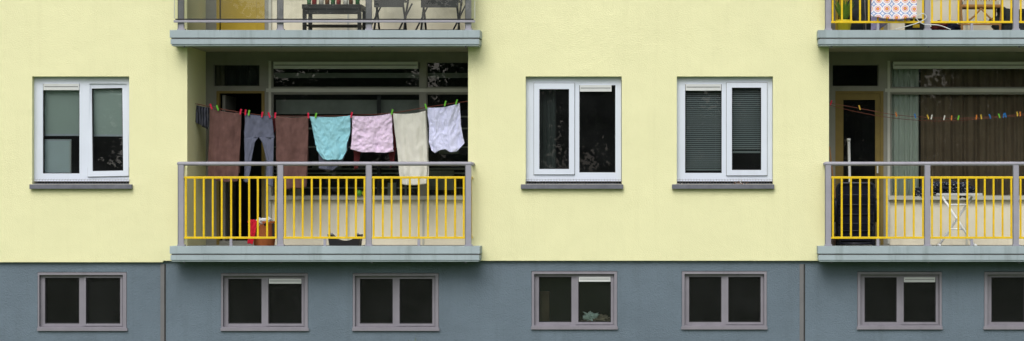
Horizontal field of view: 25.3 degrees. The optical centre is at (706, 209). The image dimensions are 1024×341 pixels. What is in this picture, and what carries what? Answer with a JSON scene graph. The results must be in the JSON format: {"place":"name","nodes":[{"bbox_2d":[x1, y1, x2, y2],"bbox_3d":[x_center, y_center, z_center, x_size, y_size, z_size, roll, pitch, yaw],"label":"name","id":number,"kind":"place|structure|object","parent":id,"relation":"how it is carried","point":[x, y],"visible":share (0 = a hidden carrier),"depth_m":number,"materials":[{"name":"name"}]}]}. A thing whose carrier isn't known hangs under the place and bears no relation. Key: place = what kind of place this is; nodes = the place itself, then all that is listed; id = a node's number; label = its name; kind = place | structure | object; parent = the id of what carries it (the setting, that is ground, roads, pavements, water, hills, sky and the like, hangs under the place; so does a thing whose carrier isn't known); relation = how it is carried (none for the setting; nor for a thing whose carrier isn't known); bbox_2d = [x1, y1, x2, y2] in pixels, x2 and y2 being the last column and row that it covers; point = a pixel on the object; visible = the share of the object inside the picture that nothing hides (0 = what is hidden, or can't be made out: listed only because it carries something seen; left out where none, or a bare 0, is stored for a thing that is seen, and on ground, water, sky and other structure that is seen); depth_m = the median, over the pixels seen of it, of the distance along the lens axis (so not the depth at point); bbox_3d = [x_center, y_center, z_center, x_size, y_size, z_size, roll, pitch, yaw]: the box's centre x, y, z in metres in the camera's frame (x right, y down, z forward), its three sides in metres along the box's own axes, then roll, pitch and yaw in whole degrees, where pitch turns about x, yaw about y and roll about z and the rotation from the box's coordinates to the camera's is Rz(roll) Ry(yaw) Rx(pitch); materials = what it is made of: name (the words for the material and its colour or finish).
{"place":"outdoors","nodes":[
{"label":"outdoors","id":0,"kind":"place"},
{"label":"ground","id":1,"kind":"structure","parent":0,"visible":0},
{"bbox_2d":[0,261,1023,340],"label":"basement wall","id":2,"kind":"structure","parent":1,"relation":"on","point":[485,301],"depth_m":30.05,"materials":[{"name":"grey paint"}]},
{"bbox_2d":[37,272,127,330],"bbox_3d":[-8.273,1.221,30.110,1.194,0.774,0.180,0,0,0],"label":"basement window","id":3,"kind":"structure","parent":2,"relation":"attached to","point":[82,301],"depth_m":30.13,"materials":[{"name":"black glass"}]},
{"bbox_2d":[220,273,308,330],"bbox_3d":[-5.859,1.227,30.110,1.168,0.761,0.180,0,0,0],"label":"basement window","id":4,"kind":"structure","parent":2,"relation":"attached to","point":[264,301],"depth_m":30.13,"materials":[{"name":"black glass"}]},
{"bbox_2d":[170,245,481,262],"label":"balcony slab","id":5,"kind":"structure","parent":2,"relation":"on","point":[328,253],"depth_m":29.71,"materials":[{"name":"paint"}]},
{"bbox_2d":[247,219,256,244],"bbox_3d":[-6.003,0.296,29.993,0.152,0.336,0.169,0,0,0],"label":"red towel","id":6,"kind":"object","parent":5,"relation":"on","point":[253,224],"visible":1,"depth_m":29.93,"materials":[{"name":"fabric"}]},
{"bbox_2d":[253,221,274,245],"bbox_3d":[-5.881,0.319,30.120,0.344,0.330,0.344,0,0,0],"label":"flower pot","id":7,"kind":"object","parent":5,"relation":"on","point":[262,233],"visible":0.76,"depth_m":29.99,"materials":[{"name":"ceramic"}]},
{"bbox_2d":[256,216,272,225],"bbox_3d":[-5.868,0.156,30.048,0.236,0.136,0.230,0,0,-17],"label":"white laundry","id":8,"kind":"object","parent":7,"relation":"in","point":[263,219],"visible":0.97,"depth_m":29.97,"materials":[{"name":"fabric"}]},
{"bbox_2d":[177,162,474,245],"bbox_3d":[-5.015,-0.075,29.863,3.889,1.106,0.275,0,0,0],"label":"balcony railing","id":9,"kind":"object","parent":5,"relation":"on","point":[280,200],"visible":1,"depth_m":29.74,"materials":[{"name":"metal"}]},
{"bbox_2d":[184,176,472,245],"bbox_3d":[-5.014,0.021,29.873,3.830,0.913,0.251,0,0,0],"label":"railing infill","id":10,"kind":"object","parent":9,"relation":"attached to","point":[320,178],"visible":1,"depth_m":29.75,"materials":[{"name":"yellow paint"}]},
{"bbox_2d":[206,52,467,244],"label":"balcony facade","id":11,"kind":"structure","parent":5,"relation":"on","point":[268,63],"depth_m":31.11,"materials":[{"name":"beige paint"}]},
{"bbox_2d":[215,65,258,85],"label":"window","id":12,"kind":"structure","parent":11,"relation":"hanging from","point":[236,75],"depth_m":31.40,"materials":[{"name":"black glass"}]},
{"bbox_2d":[274,73,467,194],"bbox_3d":[-4.636,-1.034,31.300,2.687,1.693,0.180,0,0,0],"label":"window","id":13,"kind":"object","parent":11,"relation":"attached to","point":[378,106],"visible":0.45,"depth_m":31.26,"materials":[{"name":"black glass"}]},
{"bbox_2d":[327,233,362,245],"bbox_3d":[-4.800,0.397,30.085,0.439,0.175,0.230,0,0,0],"label":"planter tub","id":14,"kind":"object","parent":5,"relation":"on","point":[339,242],"visible":0.94,"depth_m":29.98,"materials":[{"name":"black plastic"}]},
{"bbox_2d":[352,273,439,330],"bbox_3d":[-4.122,1.227,30.110,1.156,0.761,0.180,0,0,0],"label":"basement window","id":15,"kind":"structure","parent":2,"relation":"attached to","point":[395,301],"depth_m":30.13,"materials":[{"name":"black glass"}]},
{"bbox_2d":[160,264,804,340],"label":"joint covers","id":16,"kind":"object","parent":2,"relation":"attached to","point":[163,302],"visible":1,"depth_m":30.04,"materials":[{"name":"grey metal"}]},
{"bbox_2d":[531,271,617,328],"bbox_3d":[-1.756,1.204,30.110,1.149,0.768,0.180,0,0,0],"label":"basement window","id":17,"kind":"structure","parent":2,"relation":"attached to","point":[576,277],"depth_m":30.09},
{"bbox_2d":[540,291,609,320],"bbox_3d":[-1.733,1.322,30.260,1.062,0.458,0.193,0,0,7],"label":"stored junk","id":18,"kind":"object","parent":17,"relation":"in","point":[545,307],"visible":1,"depth_m":30.26,"materials":[{"name":"fabric"}]},
{"bbox_2d":[681,271,767,328],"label":"basement window","id":19,"kind":"structure","parent":2,"relation":"attached to","point":[724,299],"depth_m":30.13,"materials":[{"name":"black glass"}]},
{"bbox_2d":[857,272,942,328],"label":"basement window","id":20,"kind":"structure","parent":2,"relation":"attached to","point":[899,300],"depth_m":30.13,"materials":[{"name":"black glass"}]},
{"bbox_2d":[817,245,1023,262],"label":"balcony slab","id":21,"kind":"structure","parent":2,"relation":"on","point":[922,253],"depth_m":29.71,"materials":[{"name":"paint"}]},
{"bbox_2d":[829,146,835,244],"bbox_3d":[1.740,-0.191,30.789,0.339,1.339,0.175,0,0,41],"label":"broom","id":22,"kind":"object","parent":21,"relation":"on","point":[834,184],"visible":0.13,"depth_m":30.88,"materials":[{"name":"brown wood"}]},
{"bbox_2d":[847,138,850,181],"bbox_3d":[1.964,-0.245,30.913,0.240,1.453,0.226,0,0,0],"label":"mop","id":23,"kind":"object","parent":21,"relation":"on","point":[849,155],"visible":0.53,"depth_m":30.96,"materials":[{"name":"white plastic"}]},
{"bbox_2d":[834,182,876,245],"bbox_3d":[1.991,0.058,30.319,0.598,0.858,0.210,0,0,0],"label":"garden chair","id":24,"kind":"object","parent":21,"relation":"on","point":[855,210],"visible":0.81,"depth_m":30.28,"materials":[{"name":"black plastic"}]},
{"bbox_2d":[823,162,1023,245],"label":"balcony railing","id":25,"kind":"object","parent":21,"relation":"on","point":[1015,201],"visible":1,"depth_m":29.74,"materials":[{"name":"metal"}]},
{"bbox_2d":[831,176,1023,245],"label":"railing infill","id":26,"kind":"object","parent":25,"relation":"attached to","point":[877,238],"visible":1,"depth_m":29.75,"materials":[{"name":"yellow paint"}]},
{"bbox_2d":[829,52,1023,244],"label":"balcony facade","id":27,"kind":"structure","parent":21,"relation":"on","point":[882,92],"depth_m":31.11,"materials":[{"name":"beige paint"}]},
{"bbox_2d":[921,69,1023,194],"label":"brown curtain","id":28,"kind":"object","parent":27,"relation":"hanging from","point":[992,139],"visible":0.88,"depth_m":31.27,"materials":[{"name":"fabric"}]},
{"bbox_2d":[933,193,981,245],"bbox_3d":[3.218,0.136,30.097,0.870,0.705,0.379,0,0,6],"label":"folding table","id":29,"kind":"object","parent":21,"relation":"on","point":[960,213],"visible":0.85,"depth_m":29.94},
{"bbox_2d":[915,180,977,197],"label":"potted plants","id":30,"kind":"object","parent":29,"relation":"on","point":[945,187],"visible":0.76,"depth_m":29.97,"materials":[{"name":"plant"}]},
{"bbox_2d":[983,272,1023,328],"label":"basement window","id":31,"kind":"structure","parent":2,"relation":"attached to","point":[1003,300],"depth_m":30.14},
{"bbox_2d":[38,0,1023,320],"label":"building shell","id":32,"kind":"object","parent":1,"relation":"on","point":[596,130],"depth_m":33.20,"materials":[{"name":"yellow paint"}]},
{"bbox_2d":[0,0,828,261],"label":"stucco wall","id":33,"kind":"structure","parent":32,"relation":"attached to","point":[649,52],"depth_m":30.00,"materials":[{"name":"yellow paint"}]},
{"bbox_2d":[29,183,132,188],"bbox_3d":[-8.274,-0.308,30.027,1.352,0.075,0.175,0,0,0],"label":"window sill","id":34,"kind":"structure","parent":33,"relation":"attached to","point":[81,186],"depth_m":29.94,"materials":[{"name":"grey metal"}]},
{"bbox_2d":[34,77,128,180],"bbox_3d":[-8.301,-1.071,30.116,1.288,1.392,0.106,0,0,0],"label":"window","id":35,"kind":"structure","parent":33,"relation":"attached to","point":[85,86],"depth_m":30.09,"materials":[{"name":"white plastic"}]},
{"bbox_2d":[45,139,71,172],"bbox_3d":[-8.662,-0.656,30.207,0.390,0.558,0.025,0,0,0],"label":"leaning board","id":36,"kind":"object","parent":35,"relation":"in","point":[58,155],"visible":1,"depth_m":30.20,"materials":[{"name":"white plastic"}]},
{"bbox_2d":[33,178,129,183],"bbox_3d":[-8.269,-0.373,29.992,1.272,0.077,0.077,0,0,0],"label":"bird wire","id":37,"kind":"object","parent":35,"relation":"on","point":[73,179],"visible":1,"depth_m":29.98,"materials":[{"name":"silver metal"}]},
{"bbox_2d":[45,89,121,135],"bbox_3d":[-8.306,-1.364,30.203,1.182,0.779,0.014,0,0,0],"label":"roller blind","id":38,"kind":"object","parent":35,"relation":"attached to","point":[61,112],"visible":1,"depth_m":30.20,"materials":[{"name":"white fabric"}]},
{"bbox_2d":[170,30,481,51],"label":"balcony slab","id":39,"kind":"structure","parent":33,"relation":"attached to","point":[333,40],"depth_m":29.71,"materials":[{"name":"paint"}]},
{"bbox_2d":[177,0,472,29],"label":"balcony railing","id":40,"kind":"object","parent":39,"relation":"on","point":[280,10],"visible":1,"depth_m":29.74,"materials":[{"name":"metal"}]},
{"bbox_2d":[174,0,474,22],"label":"railing infill","id":41,"kind":"object","parent":40,"relation":"attached to","point":[324,20],"visible":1,"depth_m":29.71,"materials":[{"name":"metal"}]},
{"bbox_2d":[302,4,365,29],"bbox_3d":[-5.023,-2.546,30.590,0.795,0.401,0.520,0,0,0],"label":"outdoor table","id":42,"kind":"object","parent":39,"relation":"on","point":[359,10],"visible":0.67,"depth_m":30.36,"materials":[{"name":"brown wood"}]},
{"bbox_2d":[206,0,464,29],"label":"balcony facade","id":43,"kind":"structure","parent":39,"relation":"on","point":[241,9],"depth_m":31.14,"materials":[{"name":"glass"}]},
{"bbox_2d":[372,0,412,29],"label":"folding chair","id":44,"kind":"object","parent":39,"relation":"on","point":[387,3],"visible":0.62,"depth_m":30.30,"materials":[{"name":"grey metal"}]},
{"bbox_2d":[415,0,464,29],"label":"folding chair","id":45,"kind":"object","parent":39,"relation":"on","point":[426,4],"visible":0.69,"depth_m":30.35,"materials":[{"name":"grey metal"}]},
{"bbox_2d":[197,101,467,116],"bbox_3d":[-5.021,-1.358,30.510,3.717,0.218,0.125,0,0,0],"label":"clothesline","id":46,"kind":"object","parent":33,"relation":"attached to","point":[341,115],"visible":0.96,"depth_m":30.45,"materials":[{"name":"red plastic"}]},
{"bbox_2d":[195,105,208,128],"bbox_3d":[-6.795,-1.240,30.523,0.210,0.327,0.098,0,0,0],"label":"striped shirt","id":47,"kind":"object","parent":46,"relation":"hanging from","point":[202,116],"visible":1,"depth_m":30.50,"materials":[{"name":"fabric"}]},
{"bbox_2d":[208,108,241,181],"bbox_3d":[-6.472,-0.868,30.456,0.461,1.006,0.120,0,0,0],"label":"brown towel","id":48,"kind":"object","parent":46,"relation":"hanging from","point":[224,136],"visible":0.93,"depth_m":30.43,"materials":[{"name":"brown fabric"}]},
{"bbox_2d":[243,113,274,186],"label":"grey leggings","id":49,"kind":"object","parent":46,"relation":"hanging from","point":[256,127],"visible":0.84,"depth_m":30.44,"materials":[{"name":"grey fabric"}]},
{"bbox_2d":[244,115,275,131],"bbox_3d":[-6.010,-1.137,30.510,0.446,0.272,0.041,0,0,0],"label":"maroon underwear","id":50,"kind":"object","parent":46,"relation":"hanging from","point":[274,125],"visible":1,"depth_m":30.51,"materials":[{"name":"fabric"}]},
{"bbox_2d":[275,116,308,188],"bbox_3d":[-5.571,-0.765,30.454,0.450,0.988,0.118,0,0,0],"label":"brown towel","id":51,"kind":"object","parent":46,"relation":"hanging from","point":[291,139],"visible":0.81,"depth_m":30.42,"materials":[{"name":"brown fabric"}]},
{"bbox_2d":[309,116,349,159],"bbox_3d":[-5.060,-0.963,30.444,0.550,0.601,0.054,0,0,0],"label":"towel","id":52,"kind":"object","parent":46,"relation":"hanging from","point":[331,136],"visible":1,"depth_m":30.44,"materials":[{"name":"fabric"}]},
{"bbox_2d":[318,116,348,170],"bbox_3d":[-5.033,-0.893,30.552,0.430,0.738,0.043,0,0,0],"label":"grey cloth","id":53,"kind":"object","parent":46,"relation":"hanging from","point":[321,159],"visible":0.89,"depth_m":30.55,"materials":[{"name":"fabric"}]},
{"bbox_2d":[210,99,457,117],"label":"clothespins","id":54,"kind":"object","parent":46,"relation":"attached to","point":[307,113],"visible":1,"depth_m":30.39,"materials":[{"name":"plastic"}]},
{"bbox_2d":[350,114,393,152],"bbox_3d":[-4.497,-1.027,30.470,0.579,0.531,0.114,0,0,0],"label":"towel","id":55,"kind":"object","parent":46,"relation":"hanging from","point":[372,133],"visible":1,"depth_m":30.44,"materials":[{"name":"fabric"}]},
{"bbox_2d":[353,115,395,168],"bbox_3d":[-4.483,-0.907,30.573,0.581,0.763,0.036,0,0,0],"label":"maroon scarf","id":56,"kind":"object","parent":46,"relation":"hanging from","point":[357,156],"visible":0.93,"depth_m":30.57,"materials":[{"name":"fabric"}]},
{"bbox_2d":[393,111,428,184],"bbox_3d":[-3.979,-0.825,30.466,0.478,1.000,0.120,0,0,0],"label":"cream towel","id":57,"kind":"object","parent":46,"relation":"hanging from","point":[411,133],"visible":0.89,"depth_m":30.44,"materials":[{"name":"beige fabric"}]},
{"bbox_2d":[427,103,464,152],"bbox_3d":[-3.506,-1.092,30.447,0.503,0.670,0.071,0,0,0],"label":"lavender shirt","id":58,"kind":"object","parent":46,"relation":"hanging from","point":[445,130],"visible":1,"depth_m":30.44,"materials":[{"name":"white fabric"}]},
{"bbox_2d":[521,183,622,188],"bbox_3d":[-1.784,-0.308,30.027,1.352,0.075,0.175,0,0,0],"label":"window sill","id":59,"kind":"structure","parent":33,"relation":"attached to","point":[572,186],"depth_m":29.94,"materials":[{"name":"grey metal"}]},
{"bbox_2d":[526,77,621,180],"bbox_3d":[-1.777,-1.071,30.109,1.288,1.392,0.092,0,0,0],"label":"window","id":60,"kind":"structure","parent":33,"relation":"attached to","point":[574,86],"depth_m":30.09,"materials":[{"name":"white plastic"}]},
{"bbox_2d":[525,178,621,183],"bbox_3d":[-1.766,-0.373,29.992,1.272,0.077,0.077,0,0,0],"label":"bird wire","id":61,"kind":"object","parent":60,"relation":"on","point":[559,179],"visible":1,"depth_m":29.98,"materials":[{"name":"silver metal"}]},
{"bbox_2d":[672,183,773,188],"bbox_3d":[0.212,-0.308,30.027,1.352,0.075,0.175,0,0,0],"label":"window sill","id":62,"kind":"structure","parent":33,"relation":"attached to","point":[724,186],"depth_m":29.94,"materials":[{"name":"grey metal"}]},
{"bbox_2d":[677,77,772,180],"bbox_3d":[0.230,-1.071,30.109,1.288,1.392,0.092,0,0,0],"label":"window","id":63,"kind":"structure","parent":33,"relation":"attached to","point":[725,86],"depth_m":30.09,"materials":[{"name":"white plastic"}]},
{"bbox_2d":[686,89,759,170],"bbox_3d":[0.227,-1.120,30.209,1.104,1.201,0.023,0,0,0],"label":"venetian blind","id":64,"kind":"object","parent":63,"relation":"attached to","point":[713,120],"visible":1,"depth_m":30.21,"materials":[{"name":"grey plastic"}]},
{"bbox_2d":[677,178,772,183],"bbox_3d":[0.234,-0.373,29.992,1.272,0.077,0.077,0,0,0],"label":"bird wire","id":65,"kind":"object","parent":63,"relation":"on","point":[727,182],"visible":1,"depth_m":29.98,"materials":[{"name":"silver metal"}]},
{"bbox_2d":[817,30,1023,51],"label":"balcony slab","id":66,"kind":"structure","parent":33,"relation":"attached to","point":[923,40],"depth_m":29.71,"materials":[{"name":"paint"}]},
{"bbox_2d":[834,0,853,29],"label":"potted plant","id":67,"kind":"object","parent":66,"relation":"on","point":[846,14],"visible":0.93,"depth_m":29.93,"materials":[{"name":"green plant"}]},
{"bbox_2d":[847,0,870,29],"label":"storage bag","id":68,"kind":"object","parent":66,"relation":"on","point":[855,17],"visible":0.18,"depth_m":30.57,"materials":[{"name":"black fabric"}]},
{"bbox_2d":[863,0,866,29],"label":"drying rack","id":69,"kind":"object","parent":66,"relation":"on","point":[864,26],"visible":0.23,"depth_m":30.30,"materials":[{"name":"metal"}]},
{"bbox_2d":[870,0,911,29],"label":"lavender sheet","id":70,"kind":"object","parent":66,"relation":"on","point":[873,26],"visible":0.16,"depth_m":30.16,"materials":[{"name":"fabric"}]},
{"bbox_2d":[892,63,918,194],"bbox_3d":[2.707,-1.111,31.252,0.433,1.952,0.052,0,0,0],"label":"sheer curtain","id":71,"kind":"object","parent":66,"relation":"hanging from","point":[905,140],"visible":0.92,"depth_m":31.24,"materials":[{"name":"fabric"}]},
{"bbox_2d":[905,18,923,29],"bbox_3d":[2.777,-2.449,30.198,0.272,0.186,0.204,0,0,0],"label":"toolbox","id":72,"kind":"object","parent":66,"relation":"on","point":[918,26],"visible":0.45,"depth_m":30.10,"materials":[{"name":"black plastic"}]},
{"bbox_2d":[824,0,1019,29],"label":"balcony railing","id":73,"kind":"object","parent":66,"relation":"on","point":[1015,14],"visible":1,"depth_m":29.74,"materials":[{"name":"metal"}]},
{"bbox_2d":[871,0,916,19],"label":"printed tablecloth","id":74,"kind":"object","parent":73,"relation":"attached to","point":[895,9],"visible":1,"depth_m":29.70,"materials":[{"name":"fabric"}]},
{"bbox_2d":[831,0,1023,29],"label":"railing infill","id":75,"kind":"object","parent":73,"relation":"attached to","point":[877,22],"visible":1,"depth_m":29.75,"materials":[{"name":"yellow paint"}]},
{"bbox_2d":[895,13,950,29],"bbox_3d":[2.826,-2.462,29.700,0.738,0.222,0.010,0,0,0],"label":"white cable","id":76,"kind":"object","parent":66,"relation":"on","point":[922,23],"visible":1,"depth_m":29.70,"materials":[{"name":"white plastic"}]},
{"bbox_2d":[831,0,1023,29],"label":"balcony facade","id":77,"kind":"structure","parent":66,"relation":"on","point":[936,14],"depth_m":31.14,"materials":[{"name":"beige paint"}]},
{"bbox_2d":[930,20,960,29],"bbox_3d":[3.178,-2.426,30.220,0.451,0.213,0.262,0,0,-18],"label":"cloth heap","id":78,"kind":"object","parent":66,"relation":"on","point":[953,26],"visible":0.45,"depth_m":30.15,"materials":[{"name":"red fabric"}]},
{"bbox_2d":[958,0,1001,29],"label":"rattan chair","id":79,"kind":"object","parent":66,"relation":"on","point":[980,5],"visible":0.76,"depth_m":30.17,"materials":[{"name":"beige wicker"}]},
{"bbox_2d":[989,7,1023,29],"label":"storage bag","id":80,"kind":"object","parent":66,"relation":"on","point":[1006,26],"visible":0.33,"depth_m":30.23,"materials":[{"name":"black fabric"}]},
{"bbox_2d":[830,103,1023,120],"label":"clothesline","id":81,"kind":"object","parent":33,"relation":"attached to","point":[925,117],"visible":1,"depth_m":30.60,"materials":[{"name":"red plastic"}]},
{"bbox_2d":[830,100,1020,119],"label":"clothespins","id":82,"kind":"object","parent":81,"relation":"attached to","point":[951,115],"visible":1,"depth_m":30.43,"materials":[{"name":"plastic"}]},
{"bbox_2d":[536,90,555,182],"bbox_3d":[-2.156,-1.077,30.350,0.266,1.501,0.055,0,0,0],"label":"net curtain","id":83,"kind":"object","parent":32,"relation":"hanging from","point":[547,128],"visible":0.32,"depth_m":30.35,"materials":[{"name":"grey fabric"}]}
]}

